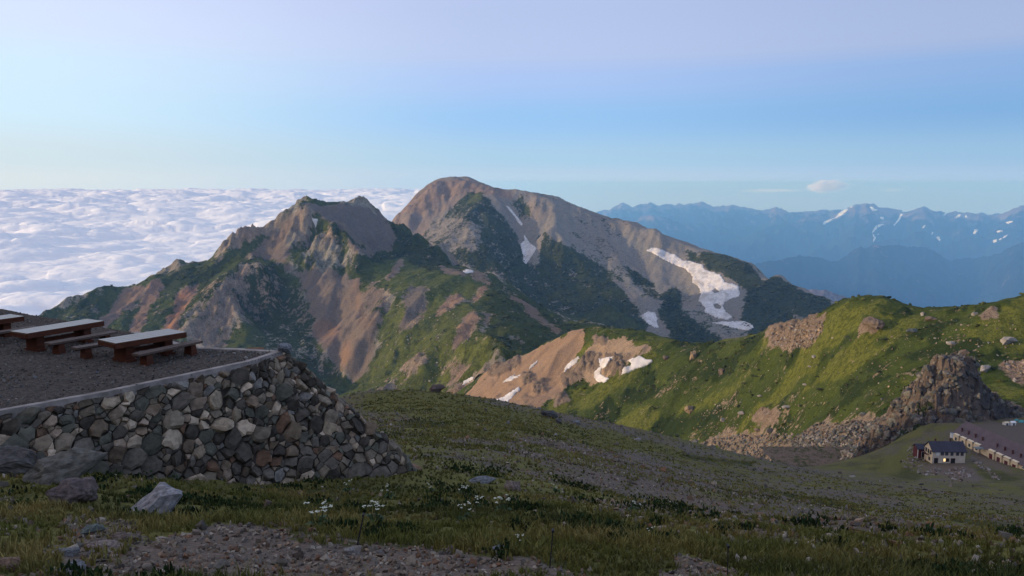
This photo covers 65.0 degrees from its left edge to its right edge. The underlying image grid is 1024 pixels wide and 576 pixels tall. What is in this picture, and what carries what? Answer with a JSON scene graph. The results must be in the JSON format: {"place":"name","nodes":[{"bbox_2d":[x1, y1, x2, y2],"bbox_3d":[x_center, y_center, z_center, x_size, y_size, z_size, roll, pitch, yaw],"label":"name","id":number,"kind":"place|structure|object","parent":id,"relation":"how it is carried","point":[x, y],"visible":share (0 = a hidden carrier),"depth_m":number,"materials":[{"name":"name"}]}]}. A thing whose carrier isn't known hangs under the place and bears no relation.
{"place":"outdoors","nodes":[
{"label":"outdoors","id":0,"kind":"place"},
{"bbox_2d":[0,309,282,408],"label":"gravel ground","id":1,"kind":"structure","parent":0,"point":[27,364],"depth_m":25.17,"materials":[{"name":"grey gravel"}]},
{"bbox_2d":[0,314,24,337],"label":"picnic table","id":2,"kind":"object","parent":1,"relation":"on","point":[6,321],"visible":0.94,"depth_m":30.29,"materials":[{"name":"wood"}]},
{"bbox_2d":[0,326,38,339],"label":"bench","id":3,"kind":"object","parent":1,"relation":"on","point":[7,331],"visible":0.35,"depth_m":29.47,"materials":[{"name":"wood"}]},
{"bbox_2d":[10,319,103,351],"bbox_3d":[-16.100,1.717,28.588,0.990,0.760,2.860,4,8,27],"label":"picnic table","id":4,"kind":"object","parent":1,"relation":"on","point":[35,338],"visible":0.93,"depth_m":28.19,"materials":[{"name":"brown wood"}]},
{"bbox_2d":[44,331,117,354],"bbox_3d":[-15.000,1.934,28.082,0.380,0.460,2.500,4,8,27],"label":"bench","id":5,"kind":"object","parent":1,"relation":"on","point":[58,347],"visible":0.88,"depth_m":27.58,"materials":[{"name":"wood"}]},
{"bbox_2d":[71,343,139,358],"bbox_3d":[-13.600,2.043,27.239,0.380,0.460,2.400,5,9,36],"label":"bench","id":6,"kind":"object","parent":1,"relation":"on","point":[85,351],"visible":0.47,"depth_m":26.49,"materials":[{"name":"brown wood"}]},
{"bbox_2d":[98,329,186,362],"bbox_3d":[-12.250,1.956,26.744,1.130,0.760,2.460,5,9,36],"label":"picnic table","id":7,"kind":"object","parent":1,"relation":"on","point":[123,347],"visible":0.94,"depth_m":26.36,"materials":[{"name":"brown wood"}]},
{"bbox_2d":[132,340,202,365],"bbox_3d":[-11.250,2.156,26.366,0.380,0.460,2.500,4,8,27],"label":"bench","id":8,"kind":"object","parent":1,"relation":"on","point":[146,357],"visible":1,"depth_m":26.11,"materials":[{"name":"brown wood"}]},
{"bbox_2d":[0,187,508,315],"bbox_3d":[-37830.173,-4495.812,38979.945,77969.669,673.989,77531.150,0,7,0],"label":"cloud","id":9,"kind":"structure","parent":0,"point":[58,246],"depth_m":11394.06,"materials":[{"name":"white"}]},
{"bbox_2d":[38,195,621,397],"bbox_3d":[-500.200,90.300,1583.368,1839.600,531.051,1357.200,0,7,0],"label":"mountain","id":10,"kind":"structure","parent":0,"point":[350,327],"depth_m":1580.42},
{"bbox_2d":[312,218,317,227],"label":"snow patch","id":11,"kind":"object","parent":10,"relation":"on","point":[315,221],"visible":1,"depth_m":1815.19,"materials":[{"name":"white snow"}]},
{"bbox_2d":[197,272,471,384],"bbox_3d":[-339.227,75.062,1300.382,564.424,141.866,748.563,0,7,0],"label":"rubble","id":12,"kind":"object","parent":10,"relation":"on","point":[387,341],"visible":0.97,"depth_m":1322.66,"materials":[{"name":"stone"}]},
{"bbox_2d":[67,198,607,392],"bbox_3d":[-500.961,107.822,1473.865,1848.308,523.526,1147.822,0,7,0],"label":"shrubbery","id":13,"kind":"object","parent":10,"relation":"on","point":[568,324],"visible":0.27,"depth_m":1567.94,"materials":[{"name":"green plant"}]},
{"bbox_2d":[462,377,473,384],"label":"snow patch","id":14,"kind":"object","parent":10,"relation":"on","point":[468,380],"visible":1,"depth_m":924.69,"materials":[{"name":"white snow"}]},
{"bbox_2d":[463,269,473,273],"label":"snow patch","id":15,"kind":"object","parent":10,"relation":"on","point":[466,271],"visible":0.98,"depth_m":1621.90,"materials":[{"name":"white snow"}]},
{"bbox_2d":[0,389,1023,575],"bbox_3d":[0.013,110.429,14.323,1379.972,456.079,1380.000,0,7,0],"label":"ground","id":16,"kind":"structure","parent":0,"point":[885,464],"depth_m":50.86,"materials":[{"name":"green plant"}]},
{"bbox_2d":[0,556,20,571],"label":"boulder","id":17,"kind":"object","parent":16,"relation":"on","point":[6,560],"visible":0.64,"depth_m":8.25,"materials":[{"name":"stone"}]},
{"bbox_2d":[0,445,41,476],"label":"boulder","id":18,"kind":"object","parent":16,"relation":"on","point":[16,460],"visible":0.67,"depth_m":19.25,"materials":[{"name":"stone"}]},
{"bbox_2d":[22,447,107,484],"bbox_3d":[-10.272,4.121,18.494,1.741,0.857,0.919,-5,9,-32],"label":"boulder","id":19,"kind":"object","parent":16,"relation":"on","point":[73,462],"visible":0.9,"depth_m":18.24,"materials":[{"name":"stone"}]},
{"bbox_2d":[59,547,79,556],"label":"boulder","id":20,"kind":"object","parent":16,"relation":"on","point":[70,552],"visible":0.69,"depth_m":9.32,"materials":[{"name":"stone"}]},
{"bbox_2d":[45,476,98,503],"bbox_3d":[-7.944,3.716,14.650,0.609,0.526,0.923,2,8,13],"label":"boulder","id":21,"kind":"object","parent":16,"relation":"on","point":[79,490],"visible":0.81,"depth_m":14.47,"materials":[{"name":"stone"}]},
{"bbox_2d":[59,559,85,572],"bbox_3d":[-4.562,2.909,8.351,0.240,0.145,0.269,6,8,3],"label":"boulder","id":22,"kind":"object","parent":16,"relation":"on","point":[80,562],"visible":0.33,"depth_m":8.36,"materials":[{"name":"stone"}]},
{"bbox_2d":[80,523,105,535],"bbox_3d":[-5.534,3.226,10.647,0.318,0.200,0.251,-2,8,-17],"label":"boulder","id":23,"kind":"object","parent":16,"relation":"on","point":[87,528],"visible":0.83,"depth_m":10.60,"materials":[{"name":"stone"}]},
{"bbox_2d":[86,540,122,547],"bbox_3d":[-4.923,3.131,9.767,0.479,0.107,0.235,5,13,-6],"label":"boulder","id":24,"kind":"object","parent":16,"relation":"on","point":[111,543],"visible":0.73,"depth_m":9.74,"materials":[{"name":"stone"}]},
{"bbox_2d":[110,532,142,541],"bbox_3d":[-4.863,3.167,10.131,0.385,0.177,0.278,9,0,-41],"label":"boulder","id":25,"kind":"object","parent":16,"relation":"on","point":[118,536],"visible":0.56,"depth_m":10.06,"materials":[{"name":"stone"}]},
{"bbox_2d":[130,482,182,514],"bbox_3d":[-6.469,3.990,14.470,1.139,0.552,0.766,-33,32,-16],"label":"boulder","id":26,"kind":"object","parent":16,"relation":"on","point":[163,496],"visible":0.48,"depth_m":14.34,"materials":[{"name":"stone"}]},
{"bbox_2d":[0,330,421,484],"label":"rubble wall","id":27,"kind":"structure","parent":16,"relation":"on","point":[268,418],"depth_m":24.22,"materials":[{"name":"stone"}]},
{"bbox_2d":[278,343,291,352],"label":"boulder","id":28,"kind":"object","parent":27,"relation":"on","point":[285,347],"visible":1,"depth_m":27.39,"materials":[{"name":"stone"}]},
{"bbox_2d":[303,501,332,527],"bbox_3d":[-2.865,3.382,11.897,0.436,0.396,0.415,-4,9,-30],"label":"umbel flower","id":29,"kind":"object","parent":16,"relation":"on","point":[322,518],"visible":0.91,"depth_m":11.90,"materials":[{"name":"green plant"}]},
{"bbox_2d":[341,479,352,491],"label":"umbel flower","id":30,"kind":"object","parent":16,"relation":"on","point":[347,489],"visible":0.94,"depth_m":22.38,"materials":[{"name":"green plant"}]},
{"bbox_2d":[344,547,355,554],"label":"boulder","id":31,"kind":"object","parent":16,"relation":"on","point":[351,550],"visible":0.98,"depth_m":9.86,"materials":[{"name":"stone"}]},
{"bbox_2d":[357,513,364,544],"bbox_3d":[-1.946,3.224,10.233,0.209,0.694,0.066,-7,10,-42],"label":"trail stake","id":32,"kind":"object","parent":16,"relation":"on","point":[363,514],"visible":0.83,"depth_m":10.23,"materials":[{"name":"metal"}]},
{"bbox_2d":[362,500,384,522],"bbox_3d":[-2.297,3.757,13.398,0.375,0.396,0.393,0,7,-4],"label":"umbel flower","id":33,"kind":"object","parent":16,"relation":"on","point":[377,515],"visible":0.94,"depth_m":13.44,"materials":[{"name":"green plant"}]},
{"bbox_2d":[380,484,399,498],"bbox_3d":[-3.198,5.354,20.959,0.407,0.390,0.402,6,9,37],"label":"umbel flower","id":34,"kind":"object","parent":16,"relation":"on","point":[387,495],"visible":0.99,"depth_m":21.02,"materials":[{"name":"green plant"}]},
{"bbox_2d":[429,384,445,392],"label":"boulder","id":35,"kind":"object","parent":16,"relation":"on","point":[437,388],"visible":0.91,"depth_m":134.36,"materials":[{"name":"stone"}]},
{"bbox_2d":[457,501,470,521],"bbox_3d":[-0.877,4.008,14.292,0.325,0.362,0.370,0,7,0],"label":"umbel flower","id":36,"kind":"object","parent":16,"relation":"on","point":[465,516],"visible":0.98,"depth_m":14.34,"materials":[{"name":"green plant"}]},
{"bbox_2d":[456,485,472,495],"bbox_3d":[-1.335,5.548,22.009,0.444,0.362,0.390,5,9,36],"label":"umbel flower","id":37,"kind":"object","parent":16,"relation":"on","point":[462,487],"visible":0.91,"depth_m":21.94,"materials":[{"name":"green plant"}]},
{"bbox_2d":[471,495,484,507],"bbox_3d":[-0.809,4.706,17.552,0.404,0.362,0.355,-4,8,-27],"label":"umbel flower","id":38,"kind":"object","parent":16,"relation":"on","point":[479,505],"visible":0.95,"depth_m":17.51,"materials":[{"name":"white plant"}]},
{"bbox_2d":[469,475,496,483],"bbox_3d":[-0.962,6.343,26.518,1.034,0.241,0.532,3,11,-23],"label":"boulder","id":39,"kind":"object","parent":16,"relation":"on","point":[485,479],"visible":0.93,"depth_m":26.42,"materials":[{"name":"stone"}]},
{"bbox_2d":[494,494,511,511],"bbox_3d":[-0.182,4.467,16.560,0.407,0.396,0.387,1,7,5],"label":"umbel flower","id":40,"kind":"object","parent":16,"relation":"on","point":[504,507],"visible":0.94,"depth_m":16.59,"materials":[{"name":"green plant"}]},
{"bbox_2d":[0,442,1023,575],"bbox_3d":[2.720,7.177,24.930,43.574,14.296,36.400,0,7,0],"label":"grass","id":41,"kind":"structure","parent":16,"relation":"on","point":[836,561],"depth_m":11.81,"materials":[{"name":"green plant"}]},
{"bbox_2d":[0,415,1023,575],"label":"gravel","id":42,"kind":"structure","parent":16,"relation":"on","point":[412,560],"depth_m":10.23,"materials":[{"name":"grey gravel"}]},
{"bbox_2d":[1,452,1023,575],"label":"undergrowth","id":43,"kind":"object","parent":16,"relation":"on","point":[528,506],"visible":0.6,"depth_m":15.93,"materials":[{"name":"green plant"}]},
{"bbox_2d":[504,481,520,490],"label":"boulder","id":44,"kind":"object","parent":16,"relation":"on","point":[513,485],"visible":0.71,"depth_m":25.57,"materials":[{"name":"stone"}]},
{"bbox_2d":[541,410,557,417],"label":"boulder","id":45,"kind":"object","parent":16,"relation":"on","point":[551,413],"visible":0.88,"depth_m":126.80,"materials":[{"name":"stone"}]},
{"bbox_2d":[549,528,553,567],"bbox_3d":[0.426,2.923,8.648,0.050,0.651,0.150,3,8,19],"label":"trail stake","id":46,"kind":"object","parent":16,"relation":"on","point":[552,530],"visible":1,"depth_m":8.64,"materials":[{"name":"metal"}]},
{"bbox_2d":[551,483,560,493],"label":"umbel flower","id":47,"kind":"object","parent":16,"relation":"on","point":[555,490],"visible":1,"depth_m":26.52,"materials":[{"name":"green plant"}]},
{"bbox_2d":[624,501,640,511],"bbox_3d":[2.664,4.778,17.642,0.336,0.382,0.340,-2,8,-17],"label":"umbel flower","id":48,"kind":"object","parent":16,"relation":"on","point":[634,508],"visible":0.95,"depth_m":17.61,"materials":[{"name":"green plant"}]},
{"bbox_2d":[348,389,1023,527],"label":"gravel","id":49,"kind":"structure","parent":16,"relation":"on","point":[766,479],"depth_m":110.88,"materials":[{"name":"grey gravel"}]},
{"bbox_2d":[726,543,729,574],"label":"trail stake","id":50,"kind":"object","parent":16,"relation":"on","point":[727,545],"visible":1,"depth_m":8.59,"materials":[{"name":"metal"}]},
{"bbox_2d":[760,351,1023,467],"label":"rock tower","id":51,"kind":"structure","parent":16,"relation":"on","point":[950,388],"depth_m":309.89,"materials":[{"name":"stone"}]},
{"bbox_2d":[912,444,924,457],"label":"annex shed","id":52,"kind":"structure","parent":16,"relation":"on","point":[918,450],"depth_m":260.82,"materials":[{"name":"red paint"}]},
{"bbox_2d":[923,438,967,462],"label":"lodge house","id":53,"kind":"structure","parent":16,"relation":"on","point":[949,451],"depth_m":254.50,"materials":[{"name":"white paint"}]},
{"bbox_2d":[900,446,1001,481],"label":"rubble","id":54,"kind":"object","parent":16,"relation":"on","point":[956,470],"visible":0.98,"depth_m":244.00,"materials":[{"name":"stone"}]},
{"bbox_2d":[953,421,1023,468],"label":"bunkhouse","id":55,"kind":"structure","parent":16,"relation":"on","point":[992,445],"depth_m":261.98,"materials":[{"name":"white"}]},
{"bbox_2d":[1008,421,1016,425],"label":"hut","id":56,"kind":"object","parent":16,"relation":"on","point":[1012,423],"visible":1,"depth_m":293.14,"materials":[{"name":"white paint"}]},
{"bbox_2d":[0,0,1023,214],"label":"sky","id":57,"kind":"structure","parent":0,"point":[595,106],"materials":[{"name":"blue"}]},
{"bbox_2d":[392,176,833,342],"bbox_3d":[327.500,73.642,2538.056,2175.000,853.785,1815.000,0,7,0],"label":"mountain","id":58,"kind":"structure","parent":0,"point":[616,249],"depth_m":2551.90,"materials":[{"name":"grey stone"}]},
{"bbox_2d":[506,206,521,225],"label":"snow patch","id":59,"kind":"object","parent":58,"relation":"on","point":[514,214],"visible":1,"depth_m":2793.58,"materials":[{"name":"white snow"}]},
{"bbox_2d":[521,235,535,263],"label":"snow patch","id":60,"kind":"object","parent":58,"relation":"on","point":[528,249],"visible":1,"depth_m":2629.28,"materials":[{"name":"white snow"}]},
{"bbox_2d":[424,192,829,341],"bbox_3d":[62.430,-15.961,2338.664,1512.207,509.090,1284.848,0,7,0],"label":"shrubbery","id":61,"kind":"object","parent":58,"relation":"on","point":[822,301],"visible":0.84,"depth_m":2345.87,"materials":[{"name":"green plant"}]},
{"bbox_2d":[641,311,658,327],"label":"snow patch","id":62,"kind":"object","parent":58,"relation":"on","point":[649,318],"visible":1,"depth_m":2261.28,"materials":[{"name":"white snow"}]},
{"bbox_2d":[647,248,739,319],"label":"snow patch","id":63,"kind":"object","parent":58,"relation":"on","point":[706,282],"visible":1,"depth_m":2370.61,"materials":[{"name":"white snow"}]},
{"bbox_2d":[714,321,753,329],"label":"snow patch","id":64,"kind":"object","parent":58,"relation":"on","point":[737,324],"visible":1,"depth_m":2144.81,"materials":[{"name":"white snow"}]},
{"bbox_2d":[456,295,1023,460],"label":"hill","id":65,"kind":"structure","parent":0,"point":[545,379],"depth_m":508.23,"materials":[{"name":"green plant"}]},
{"bbox_2d":[497,387,519,400],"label":"snow patch","id":66,"kind":"object","parent":65,"relation":"on","point":[508,396],"visible":0.78,"depth_m":728.06,"materials":[{"name":"white snow"}]},
{"bbox_2d":[503,374,519,382],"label":"snow patch","id":67,"kind":"object","parent":65,"relation":"on","point":[512,377],"visible":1,"depth_m":770.93,"materials":[{"name":"white snow"}]},
{"bbox_2d":[564,356,579,371],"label":"snow patch","id":68,"kind":"object","parent":65,"relation":"on","point":[573,362],"visible":0.99,"depth_m":732.48,"materials":[{"name":"white snow"}]},
{"bbox_2d":[594,356,612,382],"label":"snow patch","id":69,"kind":"object","parent":65,"relation":"on","point":[598,376],"visible":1,"depth_m":689.88,"materials":[{"name":"white snow"}]},
{"bbox_2d":[621,356,651,374],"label":"snow patch","id":70,"kind":"object","parent":65,"relation":"on","point":[637,362],"visible":1,"depth_m":660.59,"materials":[{"name":"white snow"}]},
{"bbox_2d":[684,405,693,413],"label":"boulder","id":71,"kind":"object","parent":65,"relation":"on","point":[688,409],"visible":1,"depth_m":572.16,"materials":[{"name":"stone"}]},
{"bbox_2d":[690,351,695,359],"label":"boulder","id":72,"kind":"object","parent":65,"relation":"on","point":[693,355],"visible":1,"depth_m":620.75,"materials":[{"name":"stone"}]},
{"bbox_2d":[544,293,1023,436],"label":"shrubbery","id":73,"kind":"object","parent":65,"relation":"on","point":[831,356],"visible":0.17,"depth_m":521.17,"materials":[{"name":"green plant"}]},
{"bbox_2d":[701,417,881,460],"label":"rubble","id":74,"kind":"object","parent":65,"relation":"on","point":[849,428],"visible":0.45,"depth_m":398.51,"materials":[{"name":"stone"}]},
{"bbox_2d":[769,318,822,348],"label":"rubble","id":75,"kind":"object","parent":65,"relation":"on","point":[806,330],"visible":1,"depth_m":501.30,"materials":[{"name":"stone"}]},
{"bbox_2d":[584,316,1020,438],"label":"rubble","id":76,"kind":"object","parent":65,"relation":"on","point":[810,381],"visible":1,"depth_m":468.41,"materials":[{"name":"stone"}]},
{"bbox_2d":[862,316,884,328],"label":"boulder","id":77,"kind":"object","parent":65,"relation":"on","point":[873,322],"visible":1,"depth_m":434.94,"materials":[{"name":"stone"}]},
{"bbox_2d":[906,328,917,332],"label":"boulder","id":78,"kind":"object","parent":65,"relation":"on","point":[911,330],"visible":1,"depth_m":417.59,"materials":[{"name":"stone"}]},
{"bbox_2d":[925,316,937,320],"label":"boulder","id":79,"kind":"object","parent":65,"relation":"on","point":[928,318],"visible":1,"depth_m":422.68,"materials":[{"name":"stone"}]},
{"bbox_2d":[946,341,955,344],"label":"boulder","id":80,"kind":"object","parent":65,"relation":"on","point":[950,342],"visible":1,"depth_m":390.64,"materials":[{"name":"stone"}]},
{"bbox_2d":[958,349,969,354],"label":"boulder","id":81,"kind":"object","parent":65,"relation":"on","point":[965,352],"visible":0.69,"depth_m":376.62,"materials":[{"name":"stone"}]},
{"bbox_2d":[980,365,990,371],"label":"boulder","id":82,"kind":"object","parent":65,"relation":"on","point":[984,368],"visible":0.99,"depth_m":358.66,"materials":[{"name":"stone"}]},
{"bbox_2d":[1000,337,1017,344],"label":"boulder","id":83,"kind":"object","parent":65,"relation":"on","point":[1005,340],"visible":1,"depth_m":375.55,"materials":[{"name":"stone"}]},
{"bbox_2d":[1001,359,1023,382],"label":"rubble","id":84,"kind":"object","parent":65,"relation":"on","point":[1011,372],"visible":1,"depth_m":357.82,"materials":[{"name":"stone"}]},
{"bbox_2d":[596,201,1023,307],"bbox_3d":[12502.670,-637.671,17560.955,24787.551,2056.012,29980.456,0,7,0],"label":"mountains","id":85,"kind":"structure","parent":0,"point":[907,258],"depth_m":20803.94,"materials":[{"name":"blue stone"}]},
{"bbox_2d":[823,209,847,224],"bbox_3d":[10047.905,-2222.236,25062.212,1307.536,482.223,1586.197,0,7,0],"label":"snow patch","id":86,"kind":"object","parent":85,"relation":"on","point":[838,215],"visible":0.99,"depth_m":25100.42,"materials":[{"name":"white snow"}]}
]}

